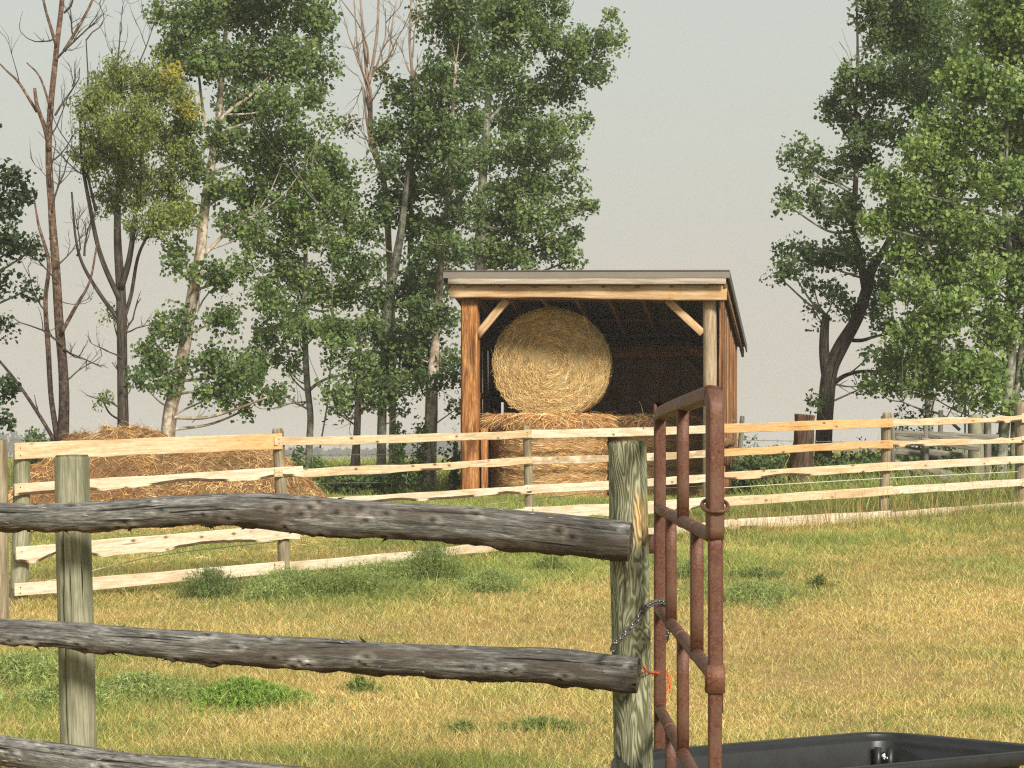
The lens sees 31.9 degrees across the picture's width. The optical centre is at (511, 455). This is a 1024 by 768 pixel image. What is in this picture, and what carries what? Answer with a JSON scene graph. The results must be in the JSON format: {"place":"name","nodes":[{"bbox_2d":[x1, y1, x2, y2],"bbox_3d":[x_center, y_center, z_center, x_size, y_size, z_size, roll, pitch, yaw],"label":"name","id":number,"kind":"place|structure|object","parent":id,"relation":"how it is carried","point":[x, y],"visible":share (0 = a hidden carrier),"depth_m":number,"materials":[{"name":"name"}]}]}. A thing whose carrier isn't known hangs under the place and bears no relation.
{"place":"outdoors","nodes":[
{"label":"outdoors","id":0,"kind":"place"},
{"bbox_2d":[0,456,1023,767],"bbox_3d":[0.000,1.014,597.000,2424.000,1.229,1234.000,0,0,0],"label":"ground","id":1,"kind":"structure","parent":0,"point":[828,686],"depth_m":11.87,"materials":[{"name":"beige plant"}]},
{"bbox_2d":[0,440,8,618],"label":"fence post","id":2,"kind":"object","parent":1,"relation":"on","point":[4,582],"visible":0.77,"depth_m":14.36,"materials":[{"name":"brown wood"}]},
{"bbox_2d":[0,123,56,434],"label":"edge poplar","id":3,"kind":"object","parent":1,"relation":"on","point":[11,243],"visible":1,"depth_m":26.93,"materials":[{"name":"green plant"}]},
{"bbox_2d":[19,426,51,468],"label":"bush","id":4,"kind":"object","parent":1,"relation":"on","point":[35,435],"visible":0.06,"depth_m":30.59,"materials":[{"name":"green plant"}]},
{"bbox_2d":[0,648,105,689],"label":"weed clump","id":5,"kind":"object","parent":1,"relation":"on","point":[26,666],"visible":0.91,"depth_m":11.51,"materials":[{"name":"green plant"}]},
{"bbox_2d":[0,0,112,440],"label":"dead tree","id":6,"kind":"object","parent":1,"relation":"on","point":[60,426],"visible":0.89,"depth_m":29.53,"materials":[{"name":"brown plant"}]},
{"bbox_2d":[0,673,179,725],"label":"weed clump","id":7,"kind":"object","parent":1,"relation":"on","point":[52,692],"visible":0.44,"depth_m":10.56,"materials":[{"name":"green plant"}]},
{"bbox_2d":[15,669,210,703],"bbox_3d":[-2.345,1.407,11.225,1.370,0.194,1.091,0,0,-7],"label":"weed clump","id":8,"kind":"object","parent":1,"relation":"on","point":[131,681],"visible":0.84,"depth_m":11.02,"materials":[{"name":"green plant"}]},
{"bbox_2d":[38,0,205,428],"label":"box elder tree","id":9,"kind":"object","parent":1,"relation":"on","point":[141,128],"visible":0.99,"depth_m":30.30,"materials":[{"name":"green plant"}]},
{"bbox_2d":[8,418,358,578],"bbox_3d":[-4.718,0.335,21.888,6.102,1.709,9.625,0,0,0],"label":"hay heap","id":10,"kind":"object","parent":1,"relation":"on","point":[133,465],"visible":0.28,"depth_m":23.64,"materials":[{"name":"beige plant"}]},
{"bbox_2d":[154,560,258,606],"bbox_3d":[-2.596,1.131,16.066,1.160,0.381,1.113,0,0,0],"label":"weed clump","id":11,"kind":"object","parent":1,"relation":"on","point":[211,584],"visible":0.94,"depth_m":16.10,"materials":[{"name":"green plant"}]},
{"bbox_2d":[122,0,345,436],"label":"leaning pale tree","id":12,"kind":"object","parent":1,"relation":"on","point":[207,25],"visible":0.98,"depth_m":30.77,"materials":[{"name":"green plant"}]},
{"bbox_2d":[180,672,335,717],"bbox_3d":[-1.622,1.412,10.853,0.938,0.208,0.879,0,0,-33],"label":"weed clump","id":13,"kind":"object","parent":1,"relation":"on","point":[241,691],"visible":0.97,"depth_m":10.70,"materials":[{"name":"green plant"}]},
{"bbox_2d":[166,564,364,602],"bbox_3d":[-2.278,1.152,16.617,1.942,0.303,1.703,0,0,0],"label":"weed clump","id":14,"kind":"object","parent":1,"relation":"on","point":[279,573],"visible":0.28,"depth_m":16.58,"materials":[{"name":"green plant"}]},
{"bbox_2d":[204,575,349,603],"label":"weed clump","id":15,"kind":"object","parent":1,"relation":"on","point":[275,584],"visible":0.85,"depth_m":15.99,"materials":[{"name":"green plant"}]},
{"bbox_2d":[290,445,306,468],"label":"sapling","id":16,"kind":"object","parent":1,"relation":"on","point":[297,460],"visible":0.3,"depth_m":29.04,"materials":[{"name":"green plant"}]},
{"bbox_2d":[235,85,371,468],"bbox_3d":[-3.613,-2.676,30.657,2.300,6.704,4.139,0,0,0],"label":"aspen tree","id":17,"kind":"object","parent":1,"relation":"on","point":[324,190],"visible":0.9,"depth_m":31.32,"materials":[{"name":"green plant"}]},
{"bbox_2d":[308,455,327,492],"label":"sapling","id":18,"kind":"object","parent":1,"relation":"on","point":[316,463],"visible":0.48,"depth_m":28.92,"materials":[{"name":"green plant"}]},
{"bbox_2d":[190,566,459,607],"bbox_3d":[-1.602,1.165,16.328,2.385,0.320,1.658,0,0,0],"label":"weed clump","id":19,"kind":"object","parent":1,"relation":"on","point":[346,582],"visible":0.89,"depth_m":16.19,"materials":[{"name":"green plant"}]},
{"bbox_2d":[0,440,652,767],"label":"log fence","id":20,"kind":"object","parent":1,"relation":"on","point":[72,517],"visible":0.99,"depth_m":6.83,"materials":[{"name":"grey wood"}]},
{"bbox_2d":[610,599,669,651],"bbox_3d":[0.517,0.668,6.932,0.084,0.216,0.712,0,0,19],"label":"gate chain","id":21,"kind":"object","parent":20,"relation":"attached to","point":[619,639],"visible":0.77,"depth_m":6.77,"materials":[{"name":"grey metal"}]},
{"bbox_2d":[648,385,729,767],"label":"steel gate","id":22,"kind":"structure","parent":20,"relation":"attached to","point":[671,738],"depth_m":5.92,"materials":[{"name":"brown metal"}]},
{"bbox_2d":[641,665,676,712],"bbox_3d":[0.546,0.943,6.996,0.115,0.316,0.507,0,0,25],"label":"baling twine","id":23,"kind":"object","parent":22,"relation":"attached to","point":[652,673],"visible":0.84,"depth_m":7.18,"materials":[{"name":"orange plastic"}]},
{"bbox_2d":[308,464,404,491],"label":"bush","id":24,"kind":"object","parent":1,"relation":"on","point":[331,478],"visible":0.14,"depth_m":30.52,"materials":[{"name":"green plant"}]},
{"bbox_2d":[335,674,383,692],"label":"weed clump","id":25,"kind":"object","parent":1,"relation":"on","point":[358,683],"visible":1,"depth_m":11.26,"materials":[{"name":"green plant"}]},
{"bbox_2d":[309,309,409,491],"bbox_3d":[-2.721,-0.946,30.683,1.328,3.288,3.063,0,0,17],"label":"twin trunk tree","id":26,"kind":"object","parent":1,"relation":"on","point":[363,382],"visible":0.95,"depth_m":30.40,"materials":[{"name":"green plant"}]},
{"bbox_2d":[327,464,398,494],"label":"bush","id":27,"kind":"object","parent":1,"relation":"on","point":[353,480],"visible":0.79,"depth_m":29.80,"materials":[{"name":"green plant"}]},
{"bbox_2d":[312,557,462,589],"bbox_3d":[-1.331,1.117,17.230,1.943,0.278,1.732,0,0,0],"label":"weed clump","id":28,"kind":"object","parent":1,"relation":"on","point":[375,566],"visible":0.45,"depth_m":17.27,"materials":[{"name":"green plant"}]},
{"bbox_2d":[335,0,442,464],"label":"bare poplar","id":29,"kind":"object","parent":1,"relation":"on","point":[367,77],"visible":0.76,"depth_m":32.98,"materials":[{"name":"brown wood"}]},
{"bbox_2d":[384,443,405,493],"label":"sapling","id":30,"kind":"object","parent":1,"relation":"on","point":[394,483],"visible":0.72,"depth_m":29.00,"materials":[{"name":"green plant"}]},
{"bbox_2d":[386,420,406,491],"bbox_3d":[-1.944,0.035,30.039,0.401,1.257,0.448,0,0,0],"label":"sapling","id":31,"kind":"object","parent":1,"relation":"on","point":[396,426],"visible":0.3,"depth_m":30.00,"materials":[{"name":"green plant"}]},
{"bbox_2d":[344,72,456,464],"bbox_3d":[-2.051,-3.124,31.818,2.140,7.699,2.047,0,0,-31],"label":"poplar tree","id":32,"kind":"object","parent":1,"relation":"on","point":[386,214],"visible":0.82,"depth_m":31.73,"materials":[{"name":"green plant"}]},
{"bbox_2d":[395,451,422,492],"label":"sapling","id":33,"kind":"object","parent":1,"relation":"on","point":[409,477],"visible":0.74,"depth_m":28.48,"materials":[{"name":"green plant"}]},
{"bbox_2d":[411,416,431,491],"bbox_3d":[-1.519,-0.005,29.981,0.386,1.332,0.309,0,0,0],"label":"sapling","id":34,"kind":"object","parent":1,"relation":"on","point":[420,457],"visible":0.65,"depth_m":29.97,"materials":[{"name":"green plant"}]},
{"bbox_2d":[374,541,483,583],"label":"weed clump","id":35,"kind":"object","parent":1,"relation":"on","point":[425,561],"visible":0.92,"depth_m":17.07,"materials":[{"name":"green plant"}]},
{"bbox_2d":[382,0,496,491],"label":"white barked poplar","id":36,"kind":"object","parent":1,"relation":"on","point":[459,44],"visible":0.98,"depth_m":30.96,"materials":[{"name":"green plant"}]},
{"bbox_2d":[8,416,881,491],"bbox_3d":[-1.469,0.085,29.601,15.332,1.486,0.094,0,0,0],"label":"wire fence","id":37,"kind":"object","parent":1,"relation":"on","point":[740,436],"visible":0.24,"depth_m":29.60,"materials":[{"name":"grey metal"}]},
{"bbox_2d":[435,441,460,490],"bbox_3d":[-0.967,0.220,28.989,0.470,0.948,0.490,0,0,-24],"label":"sapling","id":38,"kind":"object","parent":1,"relation":"on","point":[453,475],"visible":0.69,"depth_m":28.93,"materials":[{"name":"green plant"}]},
{"bbox_2d":[445,718,478,732],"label":"weed clump","id":39,"kind":"object","parent":1,"relation":"on","point":[460,721],"visible":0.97,"depth_m":9.93,"materials":[{"name":"green plant"}]},
{"bbox_2d":[423,565,558,599],"bbox_3d":[-0.028,1.143,16.345,1.318,0.318,1.229,0,0,44],"label":"weed clump","id":40,"kind":"object","parent":1,"relation":"on","point":[485,582],"visible":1,"depth_m":16.34,"materials":[{"name":"green plant"}]},
{"bbox_2d":[0,428,1009,456],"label":"distant woods","id":41,"kind":"object","parent":1,"relation":"on","point":[337,452],"visible":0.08,"depth_m":606.83,"materials":[{"name":"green plant"}]},
{"bbox_2d":[8,432,1021,513],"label":"tall meadow grass","id":42,"kind":"structure","parent":1,"relation":"on","point":[442,477],"depth_m":27.01,"materials":[{"name":"plant"}]},
{"bbox_2d":[10,402,1023,605],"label":"board fence","id":43,"kind":"object","parent":1,"relation":"on","point":[25,554],"visible":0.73,"depth_m":18.71,"materials":[{"name":"brown wood"}]},
{"bbox_2d":[478,716,589,733],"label":"weed clump","id":44,"kind":"object","parent":1,"relation":"on","point":[540,721],"visible":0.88,"depth_m":9.95,"materials":[{"name":"green plant"}]},
{"bbox_2d":[458,0,630,425],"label":"tall poplar","id":45,"kind":"object","parent":1,"relation":"on","point":[508,18],"visible":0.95,"depth_m":33.81,"materials":[{"name":"green plant"}]},
{"bbox_2d":[517,554,580,575],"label":"weed clump","id":46,"kind":"object","parent":1,"relation":"on","point":[558,564],"visible":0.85,"depth_m":17.85,"materials":[{"name":"green plant"}]},
{"bbox_2d":[480,407,623,497],"bbox_3d":[0.570,-0.001,28.065,2.395,1.559,2.431,0,0,0],"label":"round bale","id":47,"kind":"object","parent":1,"relation":"on","point":[508,476],"visible":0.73,"depth_m":27.28},
{"bbox_2d":[490,306,613,414],"bbox_3d":[0.652,-1.436,28.353,1.897,1.771,1.392,0,0,4],"label":"round bale","id":48,"kind":"object","parent":47,"relation":"on","point":[554,360],"visible":0.93,"depth_m":27.75},
{"bbox_2d":[442,270,746,496],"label":"hay shed","id":49,"kind":"structure","parent":1,"relation":"on","point":[669,335],"depth_m":27.38,"materials":[{"name":"wood"}]},
{"bbox_2d":[594,403,702,497],"bbox_3d":[2.430,-0.041,28.744,2.424,1.636,2.425,0,0,0],"label":"round bale","id":50,"kind":"object","parent":1,"relation":"on","point":[636,420],"visible":0.28,"depth_m":27.93},
{"bbox_2d":[677,558,744,583],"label":"weed clump","id":51,"kind":"object","parent":1,"relation":"on","point":[684,570],"visible":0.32,"depth_m":17.25,"materials":[{"name":"green plant"}]},
{"bbox_2d":[650,578,840,619],"bbox_3d":[2.292,1.233,15.926,1.634,0.296,2.023,0,0,-16],"label":"weed clump","id":52,"kind":"object","parent":1,"relation":"on","point":[753,586],"visible":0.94,"depth_m":15.93,"materials":[{"name":"green plant"}]},
{"bbox_2d":[724,454,785,494],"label":"bush","id":53,"kind":"object","parent":1,"relation":"on","point":[757,463],"visible":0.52,"depth_m":28.26,"materials":[{"name":"green plant"}]},
{"bbox_2d":[723,564,805,581],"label":"weed clump","id":54,"kind":"object","parent":1,"relation":"on","point":[758,572],"visible":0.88,"depth_m":17.25,"materials":[{"name":"green plant"}]},
{"bbox_2d":[743,442,813,478],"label":"bush","id":55,"kind":"object","parent":1,"relation":"on","point":[779,465],"visible":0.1,"depth_m":31.67,"materials":[{"name":"green plant"}]},
{"bbox_2d":[788,414,814,492],"bbox_3d":[4.568,0.070,28.198,0.464,1.462,0.459,0,0,0],"label":"tree stump","id":56,"kind":"object","parent":1,"relation":"on","point":[804,459],"visible":0.42,"depth_m":28.06,"materials":[{"name":"brown wood"}]},
{"bbox_2d":[610,732,1023,767],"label":"plastic tub","id":57,"kind":"object","parent":1,"relation":"on","point":[877,750],"visible":0.9,"depth_m":7.24,"materials":[{"name":"black plastic"}]},
{"bbox_2d":[804,572,835,588],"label":"weed clump","id":58,"kind":"object","parent":1,"relation":"on","point":[819,580],"visible":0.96,"depth_m":16.71,"materials":[{"name":"green plant"}]},
{"bbox_2d":[813,453,878,489],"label":"bush","id":59,"kind":"object","parent":1,"relation":"on","point":[825,462],"visible":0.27,"depth_m":28.93,"materials":[{"name":"green plant"}]},
{"bbox_2d":[812,449,880,478],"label":"bush","id":60,"kind":"object","parent":1,"relation":"on","point":[851,458],"visible":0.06,"depth_m":32.00,"materials":[{"name":"green plant"}]},
{"bbox_2d":[851,436,870,478],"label":"sapling","id":61,"kind":"object","parent":1,"relation":"on","point":[863,452],"visible":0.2,"depth_m":29.93,"materials":[{"name":"green plant"}]},
{"bbox_2d":[759,0,977,476],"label":"crooked poplar","id":62,"kind":"object","parent":1,"relation":"on","point":[911,21],"visible":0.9,"depth_m":31.38,"materials":[{"name":"green plant"}]},
{"bbox_2d":[874,449,950,485],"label":"bush","id":63,"kind":"object","parent":1,"relation":"on","point":[901,458],"visible":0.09,"depth_m":29.20,"materials":[{"name":"green plant"}]},
{"bbox_2d":[915,401,934,460],"bbox_3d":[6.940,-0.132,30.060,0.344,1.571,0.496,0,0,17],"label":"sapling","id":64,"kind":"object","parent":1,"relation":"on","point":[923,412],"visible":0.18,"depth_m":30.01,"materials":[{"name":"green plant"}]},
{"bbox_2d":[877,0,999,446],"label":"back poplar","id":65,"kind":"object","parent":1,"relation":"on","point":[957,10],"visible":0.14,"depth_m":34.80,"materials":[{"name":"green plant"}]},
{"bbox_2d":[854,0,1023,488],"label":"bright cottonwood","id":66,"kind":"object","parent":1,"relation":"on","point":[954,224],"visible":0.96,"depth_m":29.16,"materials":[{"name":"green plant"}]},
{"bbox_2d":[920,438,963,472],"bbox_3d":[7.064,0.178,29.194,0.616,0.974,0.844,0,0,-23],"label":"sapling","id":67,"kind":"object","parent":1,"relation":"on","point":[944,449],"visible":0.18,"depth_m":29.16,"materials":[{"name":"green plant"}]},
{"bbox_2d":[890,393,998,495],"bbox_3d":[6.924,-0.229,28.249,2.019,1.981,1.938,0,0,0],"label":"old corral","id":68,"kind":"object","parent":1,"relation":"on","point":[975,430],"visible":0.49,"depth_m":28.39,"materials":[{"name":"grey wood"}]},
{"bbox_2d":[919,458,1013,479],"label":"bush","id":69,"kind":"object","parent":1,"relation":"on","point":[967,468],"visible":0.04,"depth_m":29.41,"materials":[{"name":"green plant"}]},
{"bbox_2d":[991,433,1009,466],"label":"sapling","id":70,"kind":"object","parent":1,"relation":"on","point":[993,447],"visible":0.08,"depth_m":30.38,"materials":[{"name":"green plant"}]},
{"bbox_2d":[991,450,1010,479],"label":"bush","id":71,"kind":"object","parent":1,"relation":"on","point":[1007,464],"visible":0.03,"depth_m":29.89,"materials":[{"name":"green plant"}]},
{"bbox_2d":[0,0,1023,455],"label":"sky","id":72,"kind":"structure","parent":0,"point":[680,153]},
{"bbox_2d":[743,434,761,461],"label":"sapling","id":73,"kind":"object","parent":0,"point":[747,442],"visible":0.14,"depth_m":30.09,"materials":[{"name":"green plant"}]},
{"bbox_2d":[893,403,916,446],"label":"sapling","id":74,"kind":"object","parent":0,"point":[905,417],"visible":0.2,"depth_m":29.90,"materials":[{"name":"green plant"}]}
]}

